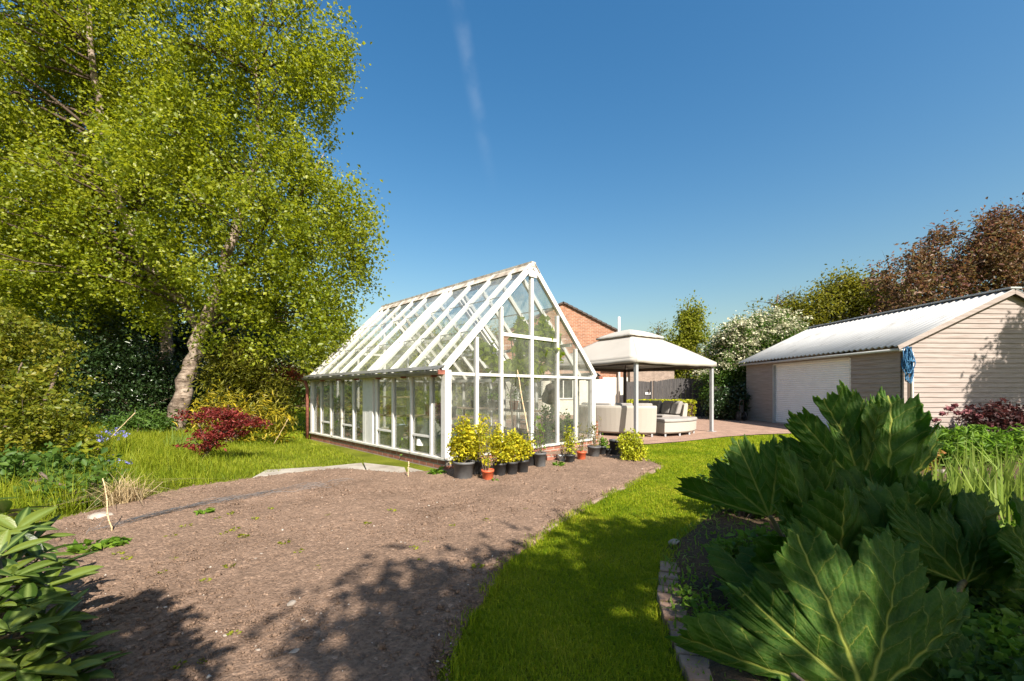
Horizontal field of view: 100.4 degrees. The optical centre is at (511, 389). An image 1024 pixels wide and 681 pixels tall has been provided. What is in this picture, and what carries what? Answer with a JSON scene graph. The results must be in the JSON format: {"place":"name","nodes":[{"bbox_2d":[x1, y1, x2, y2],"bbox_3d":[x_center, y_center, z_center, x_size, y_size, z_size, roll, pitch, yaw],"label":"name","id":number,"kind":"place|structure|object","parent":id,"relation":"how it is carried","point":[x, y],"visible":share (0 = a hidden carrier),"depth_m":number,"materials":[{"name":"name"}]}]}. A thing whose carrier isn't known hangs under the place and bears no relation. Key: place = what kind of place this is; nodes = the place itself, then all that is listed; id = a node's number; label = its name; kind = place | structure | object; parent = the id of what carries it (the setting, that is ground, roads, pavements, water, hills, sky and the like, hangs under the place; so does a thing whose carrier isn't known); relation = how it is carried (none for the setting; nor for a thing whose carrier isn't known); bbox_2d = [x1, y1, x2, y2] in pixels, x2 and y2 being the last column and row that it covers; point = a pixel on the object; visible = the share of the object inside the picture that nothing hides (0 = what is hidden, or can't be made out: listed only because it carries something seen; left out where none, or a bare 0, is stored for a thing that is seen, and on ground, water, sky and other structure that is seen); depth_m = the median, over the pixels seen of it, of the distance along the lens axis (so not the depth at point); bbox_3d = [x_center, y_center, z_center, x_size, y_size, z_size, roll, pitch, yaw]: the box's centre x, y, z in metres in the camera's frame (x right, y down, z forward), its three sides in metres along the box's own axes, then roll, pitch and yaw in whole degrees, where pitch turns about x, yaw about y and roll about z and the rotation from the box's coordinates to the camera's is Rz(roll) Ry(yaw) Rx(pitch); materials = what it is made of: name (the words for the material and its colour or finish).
{"place":"outdoors","nodes":[
{"label":"outdoors","id":0,"kind":"place"},
{"bbox_2d":[0,418,364,520],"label":"long grass","id":1,"kind":"structure","parent":0,"point":[149,453],"depth_m":7.01,"materials":[{"name":"green plant"}]},
{"bbox_2d":[76,409,310,437],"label":"back lawn grass","id":2,"kind":"structure","parent":0,"point":[301,414],"depth_m":15.69,"materials":[{"name":"green plant"}]},
{"bbox_2d":[253,463,421,477],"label":"path","id":3,"kind":"structure","parent":0,"point":[379,467],"depth_m":6.90,"materials":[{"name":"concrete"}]},
{"bbox_2d":[9,396,798,680],"bbox_3d":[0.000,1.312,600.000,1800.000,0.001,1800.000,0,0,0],"label":"ground","id":4,"kind":"structure","parent":0,"point":[372,458],"depth_m":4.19,"materials":[{"name":"green plant"}]},
{"bbox_2d":[0,292,105,456],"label":"yellow green bush","id":5,"kind":"object","parent":4,"relation":"on","point":[16,403],"visible":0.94,"depth_m":7.03,"materials":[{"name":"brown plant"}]},
{"bbox_2d":[0,437,128,509],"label":"nettle patch","id":6,"kind":"object","parent":4,"relation":"on","point":[10,459],"visible":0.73,"depth_m":5.24,"materials":[{"name":"green plant"}]},
{"bbox_2d":[0,177,146,387],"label":"background tree","id":7,"kind":"object","parent":4,"relation":"on","point":[51,306],"visible":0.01,"depth_m":18.73,"materials":[{"name":"green plant"}]},
{"bbox_2d":[41,431,116,460],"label":"broadleaf plant","id":8,"kind":"object","parent":4,"relation":"on","point":[90,443],"visible":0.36,"depth_m":6.84,"materials":[{"name":"green plant"}]},
{"bbox_2d":[50,426,142,455],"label":"bluebell clump","id":9,"kind":"object","parent":4,"relation":"on","point":[115,442],"visible":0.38,"depth_m":8.07,"materials":[{"name":"green plant"}]},
{"bbox_2d":[7,288,217,427],"bbox_3d":[-12.306,-0.679,13.256,6.419,5.099,3.795,0,0,0],"label":"evergreen shrub","id":10,"kind":"object","parent":4,"relation":"on","point":[153,385],"visible":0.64,"depth_m":13.08,"materials":[{"name":"green plant"}]},
{"bbox_2d":[0,23,271,412],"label":"birch tree","id":11,"kind":"object","parent":4,"relation":"on","point":[27,299],"visible":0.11,"depth_m":13.92,"materials":[{"name":"green plant"}]},
{"bbox_2d":[47,467,227,511],"bbox_3d":[-4.445,1.095,4.920,2.059,0.409,1.950,0,0,-16],"label":"dry grass tuft","id":12,"kind":"object","parent":4,"relation":"on","point":[126,495],"visible":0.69,"depth_m":4.80,"materials":[{"name":"plant"}]},
{"bbox_2d":[91,404,185,433],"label":"young rhododendron","id":13,"kind":"object","parent":4,"relation":"on","point":[142,422],"visible":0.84,"depth_m":11.91,"materials":[{"name":"green plant"}]},
{"bbox_2d":[161,427,198,452],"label":"daylily clump","id":14,"kind":"object","parent":4,"relation":"on","point":[178,442],"visible":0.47,"depth_m":8.84,"materials":[{"name":"green plant"}]},
{"bbox_2d":[67,272,309,415],"bbox_3d":[-12.799,-1.664,17.009,9.575,7.270,4.273,0,0,0],"label":"ivy clad shrub","id":15,"kind":"object","parent":4,"relation":"on","point":[177,340],"visible":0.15,"depth_m":16.67,"materials":[{"name":"green plant"}]},
{"bbox_2d":[0,0,394,431],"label":"birch tree","id":16,"kind":"object","parent":4,"relation":"on","point":[79,227],"visible":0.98,"depth_m":11.68,"materials":[{"name":"green plant"}]},
{"bbox_2d":[166,403,271,458],"bbox_3d":[-5.261,0.788,7.813,1.713,1.117,1.119,0,0,0],"label":"maple shrub","id":17,"kind":"object","parent":4,"relation":"on","point":[222,426],"visible":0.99,"depth_m":7.66,"materials":[{"name":"brown plant"}]},
{"bbox_2d":[172,379,299,445],"bbox_3d":[-6.752,0.663,10.508,3.686,1.939,2.009,0,0,8],"label":"golden bamboo","id":18,"kind":"object","parent":4,"relation":"on","point":[254,409],"visible":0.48,"depth_m":10.34,"materials":[{"name":"yellow plant"}]},
{"bbox_2d":[179,330,309,432],"bbox_3d":[-7.620,-0.132,12.398,3.620,3.327,2.812,0,0,0],"label":"olive bamboo","id":19,"kind":"object","parent":4,"relation":"on","point":[248,377],"visible":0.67,"depth_m":12.14,"materials":[{"name":"green plant"}]},
{"bbox_2d":[180,272,311,396],"bbox_3d":[-18.938,-3.556,30.324,9.069,9.964,7.538,0,0,0],"label":"background tree","id":20,"kind":"object","parent":4,"relation":"on","point":[259,330],"visible":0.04,"depth_m":29.33,"materials":[{"name":"green plant"}]},
{"bbox_2d":[197,386,309,406],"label":"hedge","id":21,"kind":"object","parent":4,"relation":"on","point":[299,402],"visible":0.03,"depth_m":32.44,"materials":[{"name":"green plant"}]},
{"bbox_2d":[260,360,309,427],"bbox_3d":[-7.551,0.193,14.049,1.722,2.319,1.228,0,0,18],"label":"maple tree","id":22,"kind":"object","parent":4,"relation":"on","point":[292,374],"visible":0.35,"depth_m":13.99,"materials":[{"name":"green plant"}]},
{"bbox_2d":[4,446,661,680],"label":"soil bed","id":23,"kind":"object","parent":4,"relation":"on","point":[323,556],"visible":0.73,"depth_m":3.15,"materials":[{"name":"brown soil"}]},
{"bbox_2d":[0,497,131,680],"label":"rhododendron","id":24,"kind":"object","parent":23,"relation":"on","point":[30,650],"visible":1,"depth_m":2.00,"materials":[{"name":"green plant"}]},
{"bbox_2d":[64,538,114,553],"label":"weed clump","id":25,"kind":"object","parent":23,"relation":"on","point":[81,548],"visible":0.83,"depth_m":3.31,"materials":[{"name":"green plant"}]},
{"bbox_2d":[87,512,113,518],"bbox_3d":[-4.111,1.270,4.269,0.157,0.093,0.205,0,0,34],"label":"stone","id":26,"kind":"object","parent":23,"relation":"on","point":[96,515],"visible":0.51,"depth_m":4.22,"materials":[{"name":"beige stone"}]},
{"bbox_2d":[102,478,112,530],"bbox_3d":[-3.636,1.047,3.834,0.092,0.508,0.025,0,0,0],"label":"garden cane","id":27,"kind":"object","parent":23,"relation":"on","point":[107,514],"visible":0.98,"depth_m":3.83,"materials":[{"name":"brown wood"}]},
{"bbox_2d":[90,536,131,550],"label":"weed clump","id":28,"kind":"object","parent":23,"relation":"on","point":[116,542],"visible":0.81,"depth_m":3.46,"materials":[{"name":"green plant"}]},
{"bbox_2d":[86,478,348,533],"bbox_3d":[-3.058,1.232,4.943,0.467,0.107,2.745,0,0,37],"label":"netting","id":29,"kind":"object","parent":23,"relation":"on","point":[190,505],"visible":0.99,"depth_m":4.71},
{"bbox_2d":[66,486,613,678],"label":"pebbles","id":30,"kind":"object","parent":23,"relation":"on","point":[208,676],"visible":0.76,"depth_m":2.48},
{"bbox_2d":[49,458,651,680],"bbox_3d":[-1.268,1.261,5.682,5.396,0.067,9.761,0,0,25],"label":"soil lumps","id":31,"kind":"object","parent":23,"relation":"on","point":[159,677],"visible":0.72,"depth_m":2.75,"materials":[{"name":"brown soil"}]},
{"bbox_2d":[446,414,480,478],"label":"potted plant","id":32,"kind":"object","parent":23,"relation":"on","point":[462,445],"visible":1,"depth_m":6.09,"materials":[{"name":"yellow plant"}]},
{"bbox_2d":[469,421,491,474],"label":"potted plant","id":33,"kind":"object","parent":23,"relation":"on","point":[478,466],"visible":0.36,"depth_m":6.39,"materials":[{"name":"yellow plant"}]},
{"bbox_2d":[477,413,493,479],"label":"potted plant","id":34,"kind":"object","parent":23,"relation":"on","point":[487,473],"visible":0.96,"depth_m":6.06,"materials":[{"name":"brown plant"}]},
{"bbox_2d":[486,422,514,475],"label":"potted plant","id":35,"kind":"object","parent":23,"relation":"on","point":[500,464],"visible":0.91,"depth_m":6.34,"materials":[{"name":"yellow plant"}]},
{"bbox_2d":[500,428,523,474],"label":"potted plant","id":36,"kind":"object","parent":23,"relation":"on","point":[512,466],"visible":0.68,"depth_m":6.41,"materials":[{"name":"yellow plant"}]},
{"bbox_2d":[514,433,535,472],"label":"potted plant","id":37,"kind":"object","parent":23,"relation":"on","point":[523,462],"visible":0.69,"depth_m":6.54,"materials":[{"name":"yellow plant"}]},
{"bbox_2d":[525,427,536,465],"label":"potted plant","id":38,"kind":"object","parent":23,"relation":"on","point":[531,462],"visible":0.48,"depth_m":7.12,"materials":[{"name":"green plant"}]},
{"bbox_2d":[532,408,545,466],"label":"potted plant","id":39,"kind":"object","parent":23,"relation":"on","point":[540,457],"visible":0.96,"depth_m":7.06,"materials":[{"name":"green plant"}]},
{"bbox_2d":[432,455,673,680],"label":"edge grass","id":40,"kind":"structure","parent":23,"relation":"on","point":[455,669],"depth_m":2.88,"materials":[{"name":"green plant"}]},
{"bbox_2d":[561,423,579,462],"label":"potted plant","id":41,"kind":"object","parent":23,"relation":"on","point":[570,456],"visible":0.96,"depth_m":7.47,"materials":[{"name":"yellow plant"}]},
{"bbox_2d":[577,423,587,459],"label":"potted plant","id":42,"kind":"object","parent":23,"relation":"on","point":[581,454],"visible":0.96,"depth_m":7.76,"materials":[{"name":"brown plant"}]},
{"bbox_2d":[587,415,600,456],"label":"potted plant","id":43,"kind":"object","parent":23,"relation":"on","point":[594,450],"visible":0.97,"depth_m":8.11,"materials":[{"name":"brown plant"}]},
{"bbox_2d":[597,434,609,454],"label":"potted plant","id":44,"kind":"object","parent":23,"relation":"on","point":[603,445],"visible":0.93,"depth_m":8.34,"materials":[{"name":"green plant"}]},
{"bbox_2d":[609,439,621,454],"bbox_3d":[2.040,1.133,8.381,0.273,0.310,0.271,2,1,19],"label":"plant pot","id":45,"kind":"object","parent":23,"relation":"on","point":[613,443],"visible":0.52,"depth_m":8.28,"materials":[{"name":"black plastic"}]},
{"bbox_2d":[615,428,649,461],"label":"lime bush","id":46,"kind":"object","parent":23,"relation":"on","point":[632,449],"visible":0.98,"depth_m":7.70,"materials":[{"name":"yellow plant"}]},
{"bbox_2d":[278,320,396,385],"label":"background tree","id":47,"kind":"object","parent":4,"relation":"on","point":[367,365],"visible":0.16,"depth_m":43.15,"materials":[{"name":"green plant"}]},
{"bbox_2d":[359,320,467,378],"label":"background tree","id":48,"kind":"object","parent":4,"relation":"on","point":[414,355],"visible":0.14,"depth_m":45.00,"materials":[{"name":"green plant"}]},
{"bbox_2d":[302,261,602,469],"bbox_3d":[-1.720,-0.555,10.557,4.566,3.910,6.295,0,0,-44],"label":"greenhouse","id":49,"kind":"object","parent":4,"relation":"on","point":[373,412],"visible":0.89,"depth_m":9.00,"materials":[{"name":"metal"}]},
{"bbox_2d":[472,314,564,431],"bbox_3d":[0.100,-0.158,8.755,2.414,2.920,0.947,0,0,-37],"label":"grape vine","id":50,"kind":"object","parent":49,"relation":"attached to","point":[544,351],"visible":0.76,"depth_m":8.85,"materials":[{"name":"green plant"}]},
{"bbox_2d":[541,373,554,404],"bbox_3d":[0.846,-0.164,9.400,0.401,0.980,0.228,0,0,0],"label":"hanging bag","id":51,"kind":"object","parent":49,"relation":"hanging from","point":[548,396],"visible":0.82,"depth_m":9.32,"materials":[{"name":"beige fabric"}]},
{"bbox_2d":[443,320,514,382],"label":"background tree","id":52,"kind":"object","parent":4,"relation":"on","point":[464,366],"visible":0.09,"depth_m":43.43,"materials":[{"name":"green plant"}]},
{"bbox_2d":[548,465,663,530],"bbox_3d":[1.433,1.324,5.609,0.107,0.082,4.177,0,0,34],"label":"path edging","id":53,"kind":"object","parent":4,"relation":"on","point":[597,499],"visible":0.26,"depth_m":4.97,"materials":[{"name":"stone"}]},
{"bbox_2d":[627,370,673,398],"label":"outbuilding","id":54,"kind":"structure","parent":4,"relation":"on","point":[647,376],"depth_m":28.00,"materials":[{"name":"grey brick"}]},
{"bbox_2d":[647,319,674,340],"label":"bare tree","id":55,"kind":"object","parent":4,"relation":"on","point":[657,332],"visible":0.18,"depth_m":41.88,"materials":[{"name":"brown plant"}]},
{"bbox_2d":[657,561,712,680],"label":"brick edging","id":56,"kind":"structure","parent":4,"relation":"on","point":[683,654],"depth_m":2.34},
{"bbox_2d":[659,290,715,378],"bbox_3d":[12.521,-2.877,29.889,5.055,8.386,3.564,0,0,0],"label":"slender birch","id":57,"kind":"object","parent":4,"relation":"on","point":[690,320],"visible":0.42,"depth_m":29.57,"materials":[{"name":"green plant"}]},
{"bbox_2d":[699,377,752,419],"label":"dark shrub","id":58,"kind":"object","parent":4,"relation":"on","point":[728,403],"visible":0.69,"depth_m":18.49,"materials":[{"name":"green plant"}]},
{"bbox_2d":[719,358,745,386],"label":"green shrub","id":59,"kind":"object","parent":4,"relation":"on","point":[733,374],"visible":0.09,"depth_m":19.51,"materials":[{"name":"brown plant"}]},
{"bbox_2d":[687,304,812,407],"bbox_3d":[11.359,-1.442,20.587,6.631,5.507,3.480,0,0,-7],"label":"flowering tree","id":60,"kind":"object","parent":4,"relation":"on","point":[742,338],"visible":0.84,"depth_m":19.76,"materials":[{"name":"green plant"}]},
{"bbox_2d":[746,288,813,315],"bbox_3d":[15.847,-2.442,25.402,4.380,7.492,3.066,0,0,0],"label":"hazy bare tree","id":61,"kind":"object","parent":4,"relation":"on","point":[776,299],"visible":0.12,"depth_m":25.35,"materials":[{"name":"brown plant"}]},
{"bbox_2d":[764,256,912,330],"bbox_3d":[17.670,-2.887,22.978,8.493,8.430,4.471,0,0,0],"label":"green tree","id":62,"kind":"object","parent":4,"relation":"on","point":[844,299],"visible":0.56,"depth_m":22.27,"materials":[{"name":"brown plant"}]},
{"bbox_2d":[666,447,1023,680],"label":"flower border","id":63,"kind":"object","parent":4,"relation":"on","point":[720,671],"visible":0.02,"depth_m":3.15,"materials":[{"name":"soil"}]},
{"bbox_2d":[651,510,714,680],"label":"path grass","id":64,"kind":"structure","parent":63,"relation":"on","point":[666,551],"depth_m":3.16,"materials":[{"name":"green plant"}]},
{"bbox_2d":[696,454,778,518],"bbox_3d":[2.431,0.984,4.316,1.086,0.707,0.855,0,0,0],"label":"leafy perennial","id":65,"kind":"object","parent":63,"relation":"on","point":[740,513],"visible":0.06,"depth_m":4.31,"materials":[{"name":"green plant"}]},
{"bbox_2d":[673,566,804,680],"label":"mossy weeds","id":66,"kind":"object","parent":63,"relation":"on","point":[684,590],"visible":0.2,"depth_m":2.42,"materials":[{"name":"green plant"}]},
{"bbox_2d":[709,522,784,558],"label":"perennial","id":67,"kind":"object","parent":63,"relation":"on","point":[729,545],"visible":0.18,"depth_m":3.24,"materials":[{"name":"green plant"}]},
{"bbox_2d":[649,456,1021,680],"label":"border weeds","id":68,"kind":"object","parent":63,"relation":"on","point":[682,577],"visible":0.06,"depth_m":3.06,"materials":[{"name":"green plant"}]},
{"bbox_2d":[665,379,1023,680],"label":"gunnera","id":69,"kind":"object","parent":63,"relation":"on","point":[878,532],"visible":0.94,"depth_m":2.35,"materials":[{"name":"green plant"}]},
{"bbox_2d":[927,439,1000,495],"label":"iris clump","id":70,"kind":"object","parent":63,"relation":"on","point":[953,477],"visible":0.34,"depth_m":4.23,"materials":[{"name":"green plant"}]},
{"bbox_2d":[909,634,1023,680],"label":"perennial","id":71,"kind":"object","parent":63,"relation":"on","point":[962,671],"visible":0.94,"depth_m":1.74,"materials":[{"name":"green plant"}]},
{"bbox_2d":[946,440,997,488],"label":"iris clump","id":72,"kind":"object","parent":63,"relation":"on","point":[973,463],"visible":0.23,"depth_m":4.86,"materials":[{"name":"green plant"}]},
{"bbox_2d":[925,576,1023,624],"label":"perennial","id":73,"kind":"object","parent":63,"relation":"on","point":[986,597],"visible":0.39,"depth_m":2.33,"materials":[{"name":"green plant"}]},
{"bbox_2d":[931,423,1023,467],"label":"perennial clump","id":74,"kind":"object","parent":63,"relation":"on","point":[950,438],"visible":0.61,"depth_m":7.09,"materials":[{"name":"green plant"}]},
{"bbox_2d":[931,397,1023,433],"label":"purple shrub","id":75,"kind":"object","parent":63,"relation":"on","point":[994,414],"visible":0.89,"depth_m":10.75,"materials":[{"name":"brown plant"}]},
{"bbox_2d":[937,436,1023,516],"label":"iris clump","id":76,"kind":"object","parent":63,"relation":"on","point":[1007,481],"visible":0.38,"depth_m":4.35,"materials":[{"name":"green plant"}]},
{"bbox_2d":[946,455,1023,526],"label":"iris clump","id":77,"kind":"object","parent":63,"relation":"on","point":[1001,509],"visible":0.38,"depth_m":3.57,"materials":[{"name":"green plant"}]},
{"bbox_2d":[960,588,1023,669],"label":"perennial","id":78,"kind":"object","parent":63,"relation":"on","point":[1006,628],"visible":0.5,"depth_m":1.98,"materials":[{"name":"green plant"}]},
{"bbox_2d":[973,437,1023,496],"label":"iris clump","id":79,"kind":"object","parent":63,"relation":"on","point":[1009,465],"visible":0.31,"depth_m":5.10,"materials":[{"name":"green plant"}]},
{"bbox_2d":[738,287,1023,434],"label":"garage","id":80,"kind":"structure","parent":4,"relation":"on","point":[967,350],"depth_m":11.94,"materials":[{"name":"white paint"}]},
{"bbox_2d":[776,359,848,426],"bbox_3d":[10.473,0.111,15.015,0.018,2.339,3.590,0,0,-3],"label":"roller door","id":81,"kind":"structure","parent":80,"relation":"in","point":[791,391],"depth_m":15.16,"materials":[{"name":"white metal"}]},
{"bbox_2d":[901,346,915,383],"bbox_3d":[10.482,-0.663,11.260,0.307,0.991,0.205,0,0,0],"label":"rope coil","id":82,"kind":"object","parent":80,"relation":"hanging from","point":[908,360],"visible":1,"depth_m":11.27,"materials":[{"name":"blue plastic"}]},
{"bbox_2d":[860,192,1023,315],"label":"copper cherry","id":83,"kind":"object","parent":4,"relation":"on","point":[1002,260],"visible":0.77,"depth_m":18.33,"materials":[{"name":"brown plant"}]},
{"bbox_2d":[451,430,554,444],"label":"greenhouse floor","id":84,"kind":"structure","parent":0,"point":[504,437],"depth_m":10.64,"materials":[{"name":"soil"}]},
{"bbox_2d":[451,406,547,440],"bbox_3d":[-0.537,0.900,11.476,0.707,0.800,3.400,0,0,-44],"label":"potting bench","id":85,"kind":"object","parent":84,"relation":"on","point":[519,430],"visible":0.33,"depth_m":10.94,"materials":[{"name":"grey wood"}]},
{"bbox_2d":[487,388,497,408],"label":"potted plant","id":86,"kind":"object","parent":85,"relation":"on","point":[492,402],"visible":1,"depth_m":11.30,"materials":[{"name":"green plant"}]},
{"bbox_2d":[506,387,519,409],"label":"potted plant","id":87,"kind":"object","parent":85,"relation":"on","point":[514,404],"visible":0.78,"depth_m":10.86,"materials":[{"name":"green plant"}]},
{"bbox_2d":[515,389,528,410],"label":"potted plant","id":88,"kind":"object","parent":85,"relation":"on","point":[525,401],"visible":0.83,"depth_m":10.31,"materials":[{"name":"green plant"}]},
{"bbox_2d":[534,404,562,443],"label":"greenhouse plant","id":89,"kind":"object","parent":84,"relation":"on","point":[550,428],"visible":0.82,"depth_m":9.09,"materials":[{"name":"green plant"}]},
{"bbox_2d":[553,409,579,441],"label":"greenhouse plant","id":90,"kind":"object","parent":84,"relation":"on","point":[564,422],"visible":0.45,"depth_m":9.56,"materials":[{"name":"green plant"}]},
{"bbox_2d":[0,0,1023,390],"label":"sky","id":91,"kind":"structure","parent":0,"point":[645,155],"materials":[{"name":"blue"}]},
{"bbox_2d":[547,415,829,444],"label":"patio","id":92,"kind":"structure","parent":0,"point":[728,427],"depth_m":13.28,"materials":[{"name":"beige stone"}]},
{"bbox_2d":[496,301,627,414],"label":"brick house","id":93,"kind":"structure","parent":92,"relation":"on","point":[587,329],"depth_m":22.00,"materials":[{"name":"brick"}]},
{"bbox_2d":[559,380,572,398],"bbox_3d":[2.640,-0.050,21.955,1.070,1.050,0.060,0,0,0],"label":"window","id":94,"kind":"structure","parent":93,"relation":"in","point":[565,387],"depth_m":21.96,"materials":[{"name":"white paint"}]},
{"bbox_2d":[579,402,656,436],"bbox_3d":[3.021,0.831,12.361,2.336,0.934,1.079,0,0,29],"label":"curved sofa","id":95,"kind":"object","parent":92,"relation":"on","point":[617,418],"visible":0.88,"depth_m":11.82,"materials":[{"name":"fabric"}]},
{"bbox_2d":[551,329,716,438],"bbox_3d":[3.800,-0.330,13.800,3.737,3.260,3.790,0,0,-33],"label":"gazebo","id":96,"kind":"object","parent":92,"relation":"on","point":[630,350],"visible":0.91,"depth_m":12.91,"materials":[{"name":"cream canvas"},{"name":"white painted metal"}]},
{"bbox_2d":[627,381,651,400],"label":"garden gate","id":97,"kind":"structure","parent":92,"relation":"on","point":[644,390],"depth_m":21.29,"materials":[{"name":"grey wood"}]},
{"bbox_2d":[627,399,696,416],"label":"yellow hedge","id":98,"kind":"object","parent":92,"relation":"on","point":[691,407],"visible":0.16,"depth_m":17.07,"materials":[{"name":"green plant"}]},
{"bbox_2d":[638,400,687,417],"bbox_3d":[4.960,0.831,14.562,1.011,0.934,1.949,0,0,-37],"label":"curved sofa","id":99,"kind":"object","parent":92,"relation":"on","point":[671,408],"visible":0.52,"depth_m":14.24,"materials":[{"name":"fabric"}]},
{"bbox_2d":[654,416,696,436],"bbox_3d":[4.743,1.049,12.402,1.727,0.498,0.821,0,0,-39],"label":"curved bench","id":100,"kind":"object","parent":92,"relation":"on","point":[679,425],"visible":0.94,"depth_m":11.97,"materials":[{"name":"fabric"}]},
{"bbox_2d":[653,378,708,415],"bbox_3d":[8.500,0.360,21.250,2.897,1.880,0.095,0,0,2],"label":"fence panel","id":101,"kind":"object","parent":92,"relation":"on","point":[679,388],"visible":0.38,"depth_m":21.25,"materials":[{"name":"grey wood"}]},
{"bbox_2d":[735,400,746,420],"bbox_3d":[9.620,0.856,17.900,0.316,0.872,0.399,0,0,0],"label":"hose trolley","id":102,"kind":"object","parent":92,"relation":"on","point":[742,414],"visible":1,"depth_m":17.85,"materials":[{"name":"black plastic"}]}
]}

